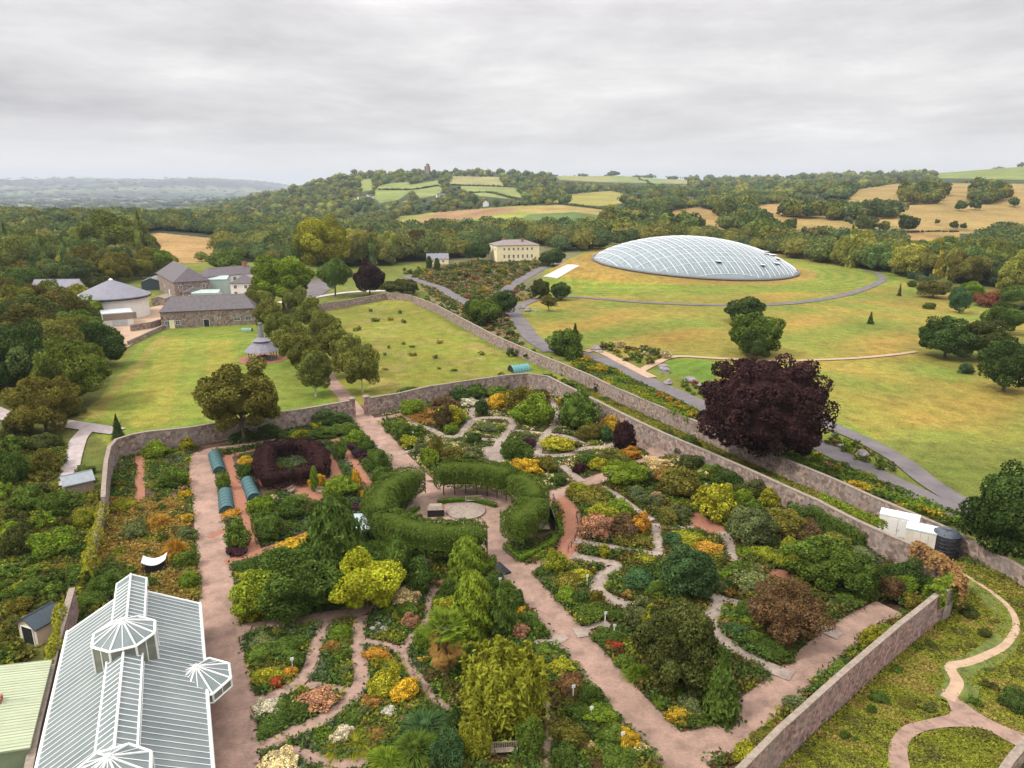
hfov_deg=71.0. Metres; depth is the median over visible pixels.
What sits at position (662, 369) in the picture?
boulder
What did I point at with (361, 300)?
garden wall
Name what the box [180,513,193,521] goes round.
shrub
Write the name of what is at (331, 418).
shrub
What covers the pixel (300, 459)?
bed planting
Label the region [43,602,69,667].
ivy
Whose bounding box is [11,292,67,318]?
belt tree
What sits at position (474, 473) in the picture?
pleached hedge
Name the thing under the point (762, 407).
tree
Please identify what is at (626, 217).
field tree
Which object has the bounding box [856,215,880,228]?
field tree
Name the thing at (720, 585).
bush
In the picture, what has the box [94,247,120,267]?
wood tree
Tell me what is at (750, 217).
field tree
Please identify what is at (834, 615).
bush
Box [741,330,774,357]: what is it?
tree
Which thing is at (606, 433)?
shrub
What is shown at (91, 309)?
belt tree
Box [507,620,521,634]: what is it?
bush
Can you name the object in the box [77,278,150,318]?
round building
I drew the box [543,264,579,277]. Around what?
slab
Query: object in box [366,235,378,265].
wood tree
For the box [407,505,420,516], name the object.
box hedge
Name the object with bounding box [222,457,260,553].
red path
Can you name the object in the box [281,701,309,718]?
shrub
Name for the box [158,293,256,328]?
long stable
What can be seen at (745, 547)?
shrub
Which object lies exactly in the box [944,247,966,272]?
wood tree
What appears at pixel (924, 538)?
door
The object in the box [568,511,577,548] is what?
railing
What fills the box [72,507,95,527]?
shrub
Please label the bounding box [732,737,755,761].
shrub
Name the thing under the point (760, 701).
brick path
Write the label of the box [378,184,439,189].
field hedge
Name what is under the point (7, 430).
rough bush
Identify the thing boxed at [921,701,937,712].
rough bush
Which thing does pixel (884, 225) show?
field tree
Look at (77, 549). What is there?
rough bush
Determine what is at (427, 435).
bed planting
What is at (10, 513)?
rough bush
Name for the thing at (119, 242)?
wood tree
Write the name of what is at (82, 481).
garden shed
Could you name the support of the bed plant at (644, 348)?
on the terrain at (936, 415)
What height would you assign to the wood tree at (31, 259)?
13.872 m
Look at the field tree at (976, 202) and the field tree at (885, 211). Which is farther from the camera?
the field tree at (976, 202)
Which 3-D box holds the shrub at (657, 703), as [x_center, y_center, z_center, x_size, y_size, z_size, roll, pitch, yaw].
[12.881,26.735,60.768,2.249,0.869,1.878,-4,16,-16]
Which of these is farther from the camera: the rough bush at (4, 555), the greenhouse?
the rough bush at (4, 555)
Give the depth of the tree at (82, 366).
139.43 m
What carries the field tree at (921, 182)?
on the terrain at (936, 415)
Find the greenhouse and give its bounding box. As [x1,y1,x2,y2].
[34,573,232,767]
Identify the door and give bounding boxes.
[20,625,35,645]
[112,319,127,326]
[169,320,174,328]
[203,319,209,326]
[888,518,897,535]
[897,520,906,537]
[912,532,920,541]
[920,534,928,543]
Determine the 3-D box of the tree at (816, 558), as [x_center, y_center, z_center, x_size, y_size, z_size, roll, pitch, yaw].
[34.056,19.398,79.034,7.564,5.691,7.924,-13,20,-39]
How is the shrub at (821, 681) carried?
on the terrain at (936, 415)
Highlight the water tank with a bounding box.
[934,526,961,558]
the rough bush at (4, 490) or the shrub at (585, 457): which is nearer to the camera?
the rough bush at (4, 490)
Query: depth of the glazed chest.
95.35 m
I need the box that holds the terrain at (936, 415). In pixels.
[0,167,1023,767]
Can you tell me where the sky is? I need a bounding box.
[0,0,1023,185]
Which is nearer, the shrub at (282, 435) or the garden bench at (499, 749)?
the garden bench at (499, 749)
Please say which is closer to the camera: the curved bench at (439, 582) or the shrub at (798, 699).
the shrub at (798, 699)
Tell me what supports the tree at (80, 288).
on the terrain at (936, 415)
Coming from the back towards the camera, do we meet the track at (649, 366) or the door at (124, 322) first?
the door at (124, 322)
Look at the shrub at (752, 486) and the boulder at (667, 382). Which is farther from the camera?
the boulder at (667, 382)
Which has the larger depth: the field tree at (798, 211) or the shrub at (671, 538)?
the field tree at (798, 211)
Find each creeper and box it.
[908,540,969,606]
[918,573,960,609]
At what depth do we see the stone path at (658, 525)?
92.68 m
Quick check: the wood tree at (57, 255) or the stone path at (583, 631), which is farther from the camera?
the wood tree at (57, 255)
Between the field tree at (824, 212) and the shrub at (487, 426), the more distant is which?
the field tree at (824, 212)
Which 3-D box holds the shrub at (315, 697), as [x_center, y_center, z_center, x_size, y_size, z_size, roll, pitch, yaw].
[-16.261,26.604,60.733,3.304,1.117,3.243,13,20,40]
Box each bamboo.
[454,634,554,740]
[458,712,492,763]
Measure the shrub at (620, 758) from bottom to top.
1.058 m
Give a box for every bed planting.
[110,444,201,591]
[212,415,426,595]
[232,561,447,767]
[361,493,549,568]
[378,387,648,502]
[412,259,542,339]
[418,546,665,767]
[526,454,932,767]
[567,357,963,520]
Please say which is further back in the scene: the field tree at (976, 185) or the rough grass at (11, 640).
the field tree at (976, 185)
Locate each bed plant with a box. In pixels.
[414,268,422,273]
[476,294,484,299]
[482,286,489,291]
[483,268,491,272]
[486,278,491,283]
[507,259,514,265]
[516,282,525,290]
[576,361,585,370]
[580,355,591,361]
[595,364,607,371]
[599,341,607,349]
[614,340,626,347]
[628,351,640,359]
[638,345,649,351]
[645,356,656,363]
[648,347,660,354]
[652,396,662,403]
[654,390,664,396]
[659,350,671,358]
[665,396,673,401]
[680,381,688,387]
[687,408,697,418]
[812,453,823,460]
[823,437,841,445]
[831,431,838,438]
[834,463,845,471]
[838,473,847,479]
[839,438,851,443]
[840,442,853,451]
[845,480,860,486]
[850,440,862,446]
[853,453,861,459]
[854,445,869,452]
[857,481,870,492]
[861,454,870,461]
[874,455,884,463]
[874,463,886,469]
[885,461,896,466]
[901,503,922,513]
[928,508,936,519]
[934,517,948,524]
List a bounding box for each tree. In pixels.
[0,225,14,234]
[0,234,29,264]
[0,257,16,271]
[0,285,35,312]
[0,299,14,316]
[0,303,55,337]
[0,318,43,387]
[0,330,58,382]
[0,375,83,433]
[1,222,6,235]
[1,267,48,286]
[7,226,35,235]
[7,281,26,286]
[8,261,34,275]
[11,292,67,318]
[22,236,43,246]
[22,282,48,297]
[25,249,38,267]
[27,318,78,331]
[29,244,54,259]
[29,333,112,401]
[30,249,51,259]
[35,234,55,244]
[35,258,50,278]
[36,278,58,287]
[37,233,48,260]
[37,316,84,343]
[39,264,57,278]
[39,292,87,314]
[41,326,85,348]
[44,241,59,259]
[44,256,87,280]
[44,285,68,292]
[46,286,78,300]
[54,309,102,329]
[55,247,70,261]
[57,315,89,335]
[58,226,69,234]
[59,231,66,259]
[63,237,77,245]
[63,283,89,294]
[67,227,79,238]
[69,242,108,275]
[71,237,109,252]
[71,298,97,316]
[72,239,105,254]
[74,209,151,249]
[79,249,108,275]
[79,262,99,276]
[80,322,126,360]
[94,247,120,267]
[98,250,133,281]
[107,244,141,256]
[110,235,134,246]
[110,246,133,258]
[110,413,124,440]
[130,255,153,278]
[132,246,160,275]
[133,217,142,248]
[134,209,139,221]
[144,234,159,250]
[152,250,178,270]
[191,355,281,443]
[204,249,246,266]
[226,564,284,616]
[242,542,346,624]
[245,284,274,306]
[249,254,314,309]
[251,297,282,324]
[263,312,298,341]
[269,322,310,356]
[280,285,306,308]
[286,334,322,369]
[290,226,310,261]
[293,213,349,265]
[295,295,320,324]
[296,347,332,395]
[298,493,367,589]
[308,309,341,342]
[309,465,318,491]
[315,258,352,296]
[317,322,350,356]
[328,332,362,372]
[328,545,406,608]
[337,343,379,391]
[341,241,350,262]
[343,228,369,260]
[347,234,368,262]
[352,259,385,295]
[360,232,377,242]
[362,238,378,259]
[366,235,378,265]
[366,533,412,576]
[375,241,397,263]
[376,230,405,260]
[376,241,397,262]
[378,279,419,294]
[407,229,426,258]
[426,256,431,267]
[433,258,440,269]
[447,535,487,581]
[450,569,494,642]
[463,243,490,260]
[463,298,478,314]
[467,298,500,323]
[486,586,518,638]
[490,289,517,315]
[531,278,549,298]
[538,249,565,265]
[540,294,557,310]
[550,282,571,299]
[563,323,584,361]
[596,206,616,219]
[596,219,615,229]
[601,211,617,219]
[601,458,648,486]
[610,216,630,220]
[611,223,620,233]
[614,210,625,216]
[617,218,637,223]
[621,211,639,221]
[630,596,718,694]
[631,213,646,219]
[637,203,653,213]
[651,210,674,223]
[658,213,679,225]
[660,542,719,598]
[662,214,680,223]
[678,209,691,218]
[680,213,699,230]
[689,212,705,229]
[696,353,840,457]
[698,647,747,733]
[712,201,725,213]
[717,199,737,217]
[723,296,766,319]
[728,311,786,354]
[733,211,743,218]
[738,207,747,212]
[739,195,757,206]
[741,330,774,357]
[747,215,761,222]
[747,574,837,644]
[748,216,778,237]
[757,210,773,217]
[758,226,780,240]
[765,216,776,221]
[774,220,790,227]
[776,199,792,215]
[776,535,800,572]
[778,534,857,590]
[783,206,794,215]
[784,217,796,228]
[788,199,801,215]
[794,204,806,216]
[800,205,813,216]
[801,198,812,203]
[805,200,826,215]
[822,204,828,218]
[825,201,844,218]
[827,198,848,204]
[828,554,883,596]
[829,235,858,263]
[839,220,858,267]
[840,201,862,220]
[845,229,877,264]
[851,244,872,265]
[855,205,869,218]
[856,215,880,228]
[857,201,870,209]
[865,244,891,268]
[867,312,873,324]
[868,240,892,268]
[870,203,879,217]
[873,197,885,202]
[874,201,884,206]
[876,206,894,216]
[878,221,890,229]
[886,200,909,212]
[887,242,927,271]
[890,207,899,216]
[891,240,929,272]
[896,185,911,194]
[896,284,901,295]
[897,180,911,190]
[898,191,917,202]
[898,214,920,228]
[909,239,949,254]
[910,185,920,191]
[912,188,920,202]
[914,192,925,203]
[916,180,926,185]
[916,280,951,297]
[917,246,939,272]
[918,187,929,201]
[918,315,981,357]
[922,192,934,202]
[923,181,938,188]
[927,237,942,242]
[930,191,943,202]
[930,237,945,278]
[933,241,958,254]
[934,188,946,198]
[938,182,951,195]
[939,235,967,247]
[941,237,965,249]
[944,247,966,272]
[945,237,959,282]
[946,251,993,280]
[948,286,972,312]
[949,221,958,228]
[954,200,967,208]
[954,459,1023,559]
[956,318,1011,359]
[957,244,989,279]
[958,237,980,247]
[959,280,984,297]
[960,223,966,227]
[966,187,982,199]
[967,182,982,190]
[968,196,984,208]
[969,192,987,200]
[971,252,1003,281]
[973,176,984,181]
[976,185,987,191]
[976,337,1023,391]
[978,237,1002,249]
[979,300,1023,331]
[982,241,993,280]
[983,187,997,198]
[983,192,997,202]
[987,186,1004,198]
[987,258,1007,282]
[990,182,1003,187]
[990,247,1020,260]
[993,239,1014,251]
[995,260,1021,289]
[996,189,1007,199]
[997,186,1013,197]
[998,254,1023,288]
[999,284,1023,306]
[1001,259,1023,284]
[1008,196,1019,205]
[1010,241,1023,248]
[1016,249,1023,257]
[1016,276,1023,285]
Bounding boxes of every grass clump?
[146,513,179,530]
[151,578,176,591]
[160,535,190,557]
[316,730,351,764]
[321,639,339,651]
[341,725,374,764]
[363,744,409,767]
[365,724,388,749]
[379,656,407,671]
[385,728,436,767]
[389,702,450,737]
[403,408,435,424]
[618,662,652,685]
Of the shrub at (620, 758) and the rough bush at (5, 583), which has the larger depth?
the rough bush at (5, 583)
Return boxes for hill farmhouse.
[436,193,445,196]
[483,200,488,206]
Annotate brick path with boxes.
[135,455,144,499]
[188,452,260,767]
[198,438,281,454]
[325,373,363,411]
[353,411,432,480]
[406,481,551,535]
[481,527,709,767]
[507,559,545,581]
[545,442,664,498]
[549,496,582,562]
[679,601,902,762]
[689,511,724,533]
[766,569,798,579]
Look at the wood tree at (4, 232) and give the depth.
374.77 m
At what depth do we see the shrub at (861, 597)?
75.45 m
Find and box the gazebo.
[238,323,286,364]
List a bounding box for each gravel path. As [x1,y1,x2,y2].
[235,559,431,636]
[240,621,331,708]
[242,615,369,760]
[288,744,367,767]
[305,679,358,697]
[363,583,438,651]
[396,649,452,709]
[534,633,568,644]
[540,699,554,766]
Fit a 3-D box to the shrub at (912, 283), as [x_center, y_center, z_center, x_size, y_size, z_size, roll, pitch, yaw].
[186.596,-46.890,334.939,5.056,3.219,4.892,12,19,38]
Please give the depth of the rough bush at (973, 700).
60.40 m
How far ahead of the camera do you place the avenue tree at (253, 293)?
242.44 m
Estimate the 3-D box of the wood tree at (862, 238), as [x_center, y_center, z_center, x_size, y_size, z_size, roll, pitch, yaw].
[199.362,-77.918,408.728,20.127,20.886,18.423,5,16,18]
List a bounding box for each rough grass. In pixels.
[0,432,100,664]
[44,554,149,656]
[89,495,201,601]
[563,379,1023,599]
[777,564,1023,767]
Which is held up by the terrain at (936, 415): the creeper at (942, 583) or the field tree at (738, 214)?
the field tree at (738, 214)
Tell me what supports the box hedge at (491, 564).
on the terrain at (936, 415)
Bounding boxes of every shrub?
[0,450,28,483]
[0,520,34,554]
[6,484,46,510]
[10,575,46,600]
[25,525,75,559]
[28,448,63,472]
[34,488,84,516]
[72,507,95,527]
[77,587,107,608]
[89,572,124,594]
[109,497,137,509]
[118,517,146,538]
[139,439,172,458]
[153,469,185,488]
[171,550,201,568]
[173,469,189,484]
[174,527,199,541]
[177,490,193,496]
[177,570,202,587]
[178,436,194,451]
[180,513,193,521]
[215,473,230,488]
[220,507,240,518]
[222,517,252,546]
[225,544,247,556]
[228,428,256,442]
[232,557,254,572]
[233,571,242,582]
[236,462,252,477]
[237,455,252,463]
[238,606,262,621]
[244,642,273,666]
[245,495,277,512]
[249,631,277,648]
[249,670,270,685]
[251,667,283,685]
[252,696,281,717]
[254,524,273,541]
[255,724,274,738]
[255,744,298,767]
[256,423,281,438]
[258,712,288,734]
[259,517,289,540]
[266,634,306,660]
[268,676,283,688]
[273,695,289,712]
[274,534,312,553]
[275,497,306,520]
[277,429,307,440]
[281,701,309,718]
[282,493,312,506]
[282,665,298,675]
[285,651,304,667]
[288,429,309,438]
[295,684,342,713]
[304,426,340,439]
[306,499,321,511]
[307,474,325,487]
[309,421,326,428]
[310,408,352,427]
[320,474,361,495]
[328,624,352,639]
[329,724,354,741]
[330,689,339,704]
[331,422,358,434]
[332,648,351,660]
[334,438,346,458]
[343,429,365,444]
[343,711,361,725]
[347,442,355,449]
[351,447,377,458]
[351,469,361,486]
[351,502,362,511]
[353,704,371,718]
[354,435,377,451]
[356,490,369,496]
[359,694,383,708]
[361,646,392,660]
[366,664,400,697]
[367,448,393,468]
[369,628,384,639]
[372,466,393,483]
[380,605,393,613]
[380,704,395,716]
[384,420,410,432]
[389,585,421,605]
[389,677,418,702]
[392,610,399,620]
[394,423,415,438]
[396,386,417,392]
[396,601,417,617]
[400,399,429,415]
[400,434,416,447]
[400,554,438,593]
[401,611,418,627]
[410,424,426,437]
[412,624,435,651]
[413,437,427,452]
[419,445,439,466]
[427,724,464,767]
[428,436,445,457]
[429,396,459,409]
[431,596,452,610]
[433,403,451,430]
[435,405,466,424]
[438,446,467,462]
[439,576,459,599]
[443,423,459,433]
[447,705,465,728]
[449,385,480,401]
[457,643,477,673]
[460,397,478,406]
[462,446,482,459]
[466,432,481,443]
[467,383,486,398]
[473,421,498,431]
[474,397,488,415]
[483,574,498,593]
[485,385,507,395]
[487,393,506,409]
[497,579,516,592]
[500,436,534,459]
[503,386,534,414]
[506,348,517,355]
[508,399,551,424]
[509,588,524,610]
[510,458,544,474]
[511,622,529,638]
[515,606,525,613]
[515,715,544,763]
[518,391,555,423]
[518,430,537,439]
[519,611,539,629]
[521,437,536,448]
[531,389,551,401]
[531,564,556,576]
[531,622,546,638]
[534,641,557,658]
[538,455,558,471]
[538,572,554,582]
[539,436,574,452]
[540,547,568,573]
[543,718,589,750]
[545,328,583,355]
[545,655,578,675]
[550,473,567,485]
[550,740,576,767]
[551,571,583,589]
[552,378,580,391]
[554,385,602,428]
[554,670,583,695]
[555,585,576,603]
[564,486,610,505]
[565,700,587,721]
[566,482,590,493]
[569,568,593,581]
[570,589,592,605]
[572,463,586,473]
[572,601,603,625]
[574,452,601,465]
[575,422,600,442]
[575,512,616,541]
[577,683,605,704]
[579,702,619,725]
[584,502,619,519]
[585,526,603,540]
[587,457,607,471]
[588,590,605,604]
[590,626,625,646]
[595,721,621,742]
[598,543,610,558]
[599,415,621,431]
[599,424,613,440]
[600,447,629,461]
[601,741,637,767]
[603,497,632,516]
[605,641,624,652]
[608,512,638,537]
[611,652,638,667]
[612,420,636,448]
[613,532,650,545]
[617,567,655,590]
[618,726,641,747]
[620,445,642,459]
[622,595,652,626]
[625,485,644,501]
[629,742,650,750]
[630,511,650,533]
[631,551,656,564]
[634,490,665,507]
[636,462,652,485]
[641,456,673,470]
[641,579,669,598]
[642,602,657,622]
[651,491,665,505]
[651,693,674,709]
[652,464,674,480]
[656,464,702,496]
[658,507,678,525]
[661,429,675,436]
[662,531,687,546]
[662,705,694,726]
[669,503,690,518]
[671,529,710,550]
[673,435,705,453]
[673,454,704,471]
[673,691,702,716]
[681,676,706,700]
[682,713,706,727]
[690,483,737,522]
[690,539,723,554]
[696,463,722,481]
[710,468,742,490]
[710,509,730,523]
[720,622,750,638]
[722,560,752,574]
[725,563,774,593]
[730,488,754,506]
[732,478,765,500]
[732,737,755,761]
[735,543,764,557]
[735,598,752,618]
[742,630,770,644]
[749,545,780,564]
[749,728,771,744]
[754,638,796,663]
[757,487,779,506]
[767,507,813,539]
[777,640,794,654]
[780,694,826,722]
[789,517,822,540]
[811,675,826,687]
[818,530,853,547]
[826,660,846,675]
[832,587,864,605]
[850,545,883,567]
[851,588,872,601]
[855,624,885,648]
[876,623,892,630]
[880,576,909,600]
[883,557,925,592]
[892,573,918,594]
[903,593,928,609]
[906,280,917,286]
[922,302,936,308]
[922,575,936,591]
[957,361,975,373]
[972,289,1004,307]
[996,684,1023,714]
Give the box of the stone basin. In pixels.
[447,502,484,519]
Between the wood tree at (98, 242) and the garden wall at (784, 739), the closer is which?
the garden wall at (784, 739)
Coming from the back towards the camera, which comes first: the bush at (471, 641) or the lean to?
the lean to
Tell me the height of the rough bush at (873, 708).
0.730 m
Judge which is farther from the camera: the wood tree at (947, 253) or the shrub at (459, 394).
the wood tree at (947, 253)
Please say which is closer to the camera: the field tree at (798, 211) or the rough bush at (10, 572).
the rough bush at (10, 572)
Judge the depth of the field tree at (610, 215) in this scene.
611.87 m
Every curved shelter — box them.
[141,553,167,573]
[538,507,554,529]
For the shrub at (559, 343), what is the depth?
188.37 m
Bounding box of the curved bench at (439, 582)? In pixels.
[428,580,448,583]
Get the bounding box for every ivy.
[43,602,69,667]
[77,501,110,584]
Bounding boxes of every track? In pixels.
[0,407,124,433]
[57,428,95,485]
[636,351,916,371]
[888,689,1023,767]
[941,572,1019,701]
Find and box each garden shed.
[13,601,61,645]
[59,469,95,493]
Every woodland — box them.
[0,190,791,235]
[0,209,1023,262]
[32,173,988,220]
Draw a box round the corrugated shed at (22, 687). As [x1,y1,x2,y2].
[0,659,51,767]
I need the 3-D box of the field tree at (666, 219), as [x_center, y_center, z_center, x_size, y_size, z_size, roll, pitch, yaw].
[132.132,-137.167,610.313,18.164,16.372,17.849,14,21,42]
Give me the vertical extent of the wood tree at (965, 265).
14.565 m
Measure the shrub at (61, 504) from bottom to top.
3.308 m
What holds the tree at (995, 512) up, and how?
on the terrain at (936, 415)
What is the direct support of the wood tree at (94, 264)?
on the terrain at (936, 415)
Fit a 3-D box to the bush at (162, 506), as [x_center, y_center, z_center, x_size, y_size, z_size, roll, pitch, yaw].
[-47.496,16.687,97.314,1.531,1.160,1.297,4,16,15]
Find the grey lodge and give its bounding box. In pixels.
[426,253,448,263]
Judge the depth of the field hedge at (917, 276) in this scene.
364.95 m
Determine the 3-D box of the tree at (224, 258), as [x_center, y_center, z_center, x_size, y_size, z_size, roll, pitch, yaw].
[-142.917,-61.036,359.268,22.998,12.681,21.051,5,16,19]
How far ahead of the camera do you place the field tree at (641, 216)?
633.05 m
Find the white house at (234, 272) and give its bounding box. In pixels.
[199,261,255,281]
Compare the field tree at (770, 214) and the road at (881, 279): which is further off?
the field tree at (770, 214)
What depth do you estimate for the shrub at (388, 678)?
61.79 m
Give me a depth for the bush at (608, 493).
100.18 m
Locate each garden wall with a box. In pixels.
[24,587,78,767]
[88,506,105,560]
[100,400,352,517]
[127,325,163,344]
[130,319,160,330]
[318,293,412,310]
[367,373,956,620]
[412,296,1023,587]
[735,591,944,767]
[999,736,1023,767]
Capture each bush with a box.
[0,418,33,436]
[0,434,28,454]
[0,481,14,498]
[0,500,7,507]
[0,508,20,518]
[0,521,18,542]
[0,550,10,558]
[0,561,21,580]
[0,579,17,589]
[0,589,11,601]
[0,617,18,632]
[5,596,33,617]
[8,581,20,595]
[12,511,29,521]
[16,553,40,567]
[18,565,42,580]
[26,432,64,449]
[26,470,52,484]
[27,510,56,530]
[28,447,67,464]
[33,481,50,492]
[35,599,50,609]
[37,581,65,602]
[44,567,67,582]
[45,526,74,534]
[50,406,87,417]
[50,563,65,570]
[56,516,72,526]
[60,543,86,557]
[63,564,101,584]
[66,503,95,523]
[74,465,96,472]
[78,293,103,319]
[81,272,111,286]
[110,478,127,486]
[124,565,137,574]
[146,576,157,585]
[148,485,159,490]
[154,491,162,496]
[155,502,166,509]
[157,532,168,541]
[267,628,283,635]
[314,740,325,751]
[329,646,342,655]
[331,723,341,733]
[338,638,353,644]
[340,664,353,674]
[349,704,358,710]
[369,656,383,671]
[369,718,381,725]
[382,416,390,426]
[462,640,478,646]
[496,424,505,430]
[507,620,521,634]
[582,738,595,748]
[583,729,594,739]
[588,757,603,767]
[599,604,610,616]
[601,491,615,499]
[605,581,617,592]
[611,610,621,620]
[620,486,630,495]
[621,589,637,599]
[670,456,679,465]
[689,529,704,537]
[713,580,727,591]
[718,557,728,567]
[718,571,731,579]
[724,505,780,545]
[724,588,735,597]
[745,498,763,510]
[749,621,761,631]
[758,726,771,730]
[772,719,782,728]
[829,612,840,619]
[839,729,850,739]
[851,734,859,741]
[866,704,876,713]
[867,690,891,705]
[890,664,903,673]
[898,698,916,709]
[914,645,924,649]
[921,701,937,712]
[923,639,938,649]
[958,605,979,618]
[964,693,983,706]
[965,639,977,646]
[977,627,991,637]
[977,677,999,690]
[988,618,999,623]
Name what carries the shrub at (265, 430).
on the terrain at (936, 415)
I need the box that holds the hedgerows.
[0,166,1003,208]
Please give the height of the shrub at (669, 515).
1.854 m
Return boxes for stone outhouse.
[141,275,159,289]
[151,293,172,305]
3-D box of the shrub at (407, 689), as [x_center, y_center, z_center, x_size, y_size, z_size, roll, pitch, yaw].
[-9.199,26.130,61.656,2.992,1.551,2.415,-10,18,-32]
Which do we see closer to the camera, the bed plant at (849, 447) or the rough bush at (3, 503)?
the rough bush at (3, 503)
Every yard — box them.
[114,305,163,347]
[306,278,331,296]
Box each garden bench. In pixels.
[287,485,295,493]
[490,741,517,755]
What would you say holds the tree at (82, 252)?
on the terrain at (936, 415)
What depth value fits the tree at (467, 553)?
77.70 m
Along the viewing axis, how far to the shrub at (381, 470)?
106.00 m
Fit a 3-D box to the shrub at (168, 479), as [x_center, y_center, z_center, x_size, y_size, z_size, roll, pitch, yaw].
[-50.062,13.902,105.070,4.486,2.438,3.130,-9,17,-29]
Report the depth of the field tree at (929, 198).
836.35 m
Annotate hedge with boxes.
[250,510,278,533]
[251,437,296,489]
[291,436,331,486]
[359,463,425,532]
[368,504,487,559]
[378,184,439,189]
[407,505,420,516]
[433,456,520,500]
[437,496,496,507]
[450,183,517,187]
[455,191,520,199]
[484,554,496,567]
[499,493,549,545]
[502,534,558,561]
[503,468,549,515]
[511,202,603,208]
[552,505,564,535]
[635,176,1023,309]
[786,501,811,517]
[807,504,867,548]
[903,230,958,232]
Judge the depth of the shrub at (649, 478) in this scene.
104.40 m
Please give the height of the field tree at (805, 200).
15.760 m
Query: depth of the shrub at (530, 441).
119.99 m
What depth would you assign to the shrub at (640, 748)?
55.40 m
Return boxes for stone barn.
[156,261,210,295]
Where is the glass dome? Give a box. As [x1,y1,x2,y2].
[592,235,799,280]
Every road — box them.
[279,290,384,302]
[402,275,466,303]
[499,262,563,351]
[512,270,886,309]
[545,349,966,515]
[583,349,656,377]
[821,419,968,511]
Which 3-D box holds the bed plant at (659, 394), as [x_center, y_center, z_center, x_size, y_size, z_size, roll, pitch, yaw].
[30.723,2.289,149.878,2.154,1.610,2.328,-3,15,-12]
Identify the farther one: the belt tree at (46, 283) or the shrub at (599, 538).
the belt tree at (46, 283)
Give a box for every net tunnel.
[208,450,226,472]
[217,487,233,512]
[240,476,260,500]
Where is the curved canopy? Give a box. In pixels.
[353,513,369,529]
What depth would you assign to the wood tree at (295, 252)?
400.51 m
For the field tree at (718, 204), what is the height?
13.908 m
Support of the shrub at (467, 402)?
on the terrain at (936, 415)
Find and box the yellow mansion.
[489,238,539,261]
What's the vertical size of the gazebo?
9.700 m
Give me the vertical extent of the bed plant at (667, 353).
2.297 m
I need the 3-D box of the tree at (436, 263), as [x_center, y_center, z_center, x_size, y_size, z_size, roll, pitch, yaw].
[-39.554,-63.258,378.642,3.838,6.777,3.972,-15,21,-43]
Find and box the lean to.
[181,286,200,295]
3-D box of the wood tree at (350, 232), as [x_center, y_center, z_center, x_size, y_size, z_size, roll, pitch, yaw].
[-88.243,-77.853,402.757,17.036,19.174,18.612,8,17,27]
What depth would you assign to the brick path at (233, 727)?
71.71 m
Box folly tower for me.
[424,163,429,174]
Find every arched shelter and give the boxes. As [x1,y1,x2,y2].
[241,328,252,331]
[507,363,530,373]
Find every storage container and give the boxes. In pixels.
[878,507,920,538]
[905,520,938,548]
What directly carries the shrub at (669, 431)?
on the terrain at (936, 415)
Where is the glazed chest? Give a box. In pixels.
[427,503,443,516]
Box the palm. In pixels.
[418,605,469,677]
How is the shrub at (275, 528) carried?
on the terrain at (936, 415)
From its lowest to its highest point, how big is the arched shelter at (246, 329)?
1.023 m
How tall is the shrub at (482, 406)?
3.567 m
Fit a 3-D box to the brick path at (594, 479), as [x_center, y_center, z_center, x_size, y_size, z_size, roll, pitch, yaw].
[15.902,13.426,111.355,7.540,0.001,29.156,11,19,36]
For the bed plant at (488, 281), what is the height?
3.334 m
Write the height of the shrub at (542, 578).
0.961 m
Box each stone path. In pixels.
[373,398,485,420]
[397,442,445,454]
[403,416,515,445]
[469,398,487,417]
[481,438,498,440]
[482,446,502,462]
[500,443,612,456]
[510,429,584,443]
[534,399,560,453]
[559,465,585,481]
[569,552,634,607]
[572,621,610,637]
[573,538,657,557]
[601,486,654,519]
[651,523,664,554]
[654,524,693,529]
[704,600,794,679]
[710,593,842,638]
[717,531,739,560]
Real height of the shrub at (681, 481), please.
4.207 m
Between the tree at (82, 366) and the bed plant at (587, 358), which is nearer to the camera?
the tree at (82, 366)
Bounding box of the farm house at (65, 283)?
[32,279,85,289]
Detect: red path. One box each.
[207,529,224,537]
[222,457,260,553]
[224,531,305,564]
[225,439,329,457]
[253,455,341,489]
[295,482,324,511]
[330,437,371,489]
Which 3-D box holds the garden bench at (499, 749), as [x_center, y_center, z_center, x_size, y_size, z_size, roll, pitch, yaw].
[-0.616,28.095,55.181,2.080,1.000,0.595,-1,15,-4]
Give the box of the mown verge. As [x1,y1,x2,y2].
[935,578,1021,708]
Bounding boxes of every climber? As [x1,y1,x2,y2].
[610,381,693,422]
[818,492,888,529]
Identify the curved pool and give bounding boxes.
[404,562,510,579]
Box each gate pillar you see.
[348,397,355,416]
[362,395,369,414]
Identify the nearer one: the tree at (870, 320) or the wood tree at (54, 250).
the tree at (870, 320)
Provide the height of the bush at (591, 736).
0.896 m
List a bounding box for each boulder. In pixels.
[590,345,601,349]
[659,366,669,372]
[663,379,671,384]
[683,376,696,382]
[855,449,868,457]
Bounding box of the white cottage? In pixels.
[229,274,251,295]
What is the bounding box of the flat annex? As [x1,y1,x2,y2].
[100,308,133,326]
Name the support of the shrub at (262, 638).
on the terrain at (936, 415)
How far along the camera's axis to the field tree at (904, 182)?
938.96 m
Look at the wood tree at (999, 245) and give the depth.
396.20 m
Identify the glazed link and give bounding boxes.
[191,289,221,294]
[208,275,230,293]
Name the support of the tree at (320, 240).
on the terrain at (936, 415)
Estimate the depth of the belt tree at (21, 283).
239.02 m
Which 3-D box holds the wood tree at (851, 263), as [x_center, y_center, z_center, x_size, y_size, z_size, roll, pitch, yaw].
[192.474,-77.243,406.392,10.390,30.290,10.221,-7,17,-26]
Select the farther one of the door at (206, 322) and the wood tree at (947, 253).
the wood tree at (947, 253)
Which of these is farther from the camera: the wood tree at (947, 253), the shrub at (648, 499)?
the wood tree at (947, 253)

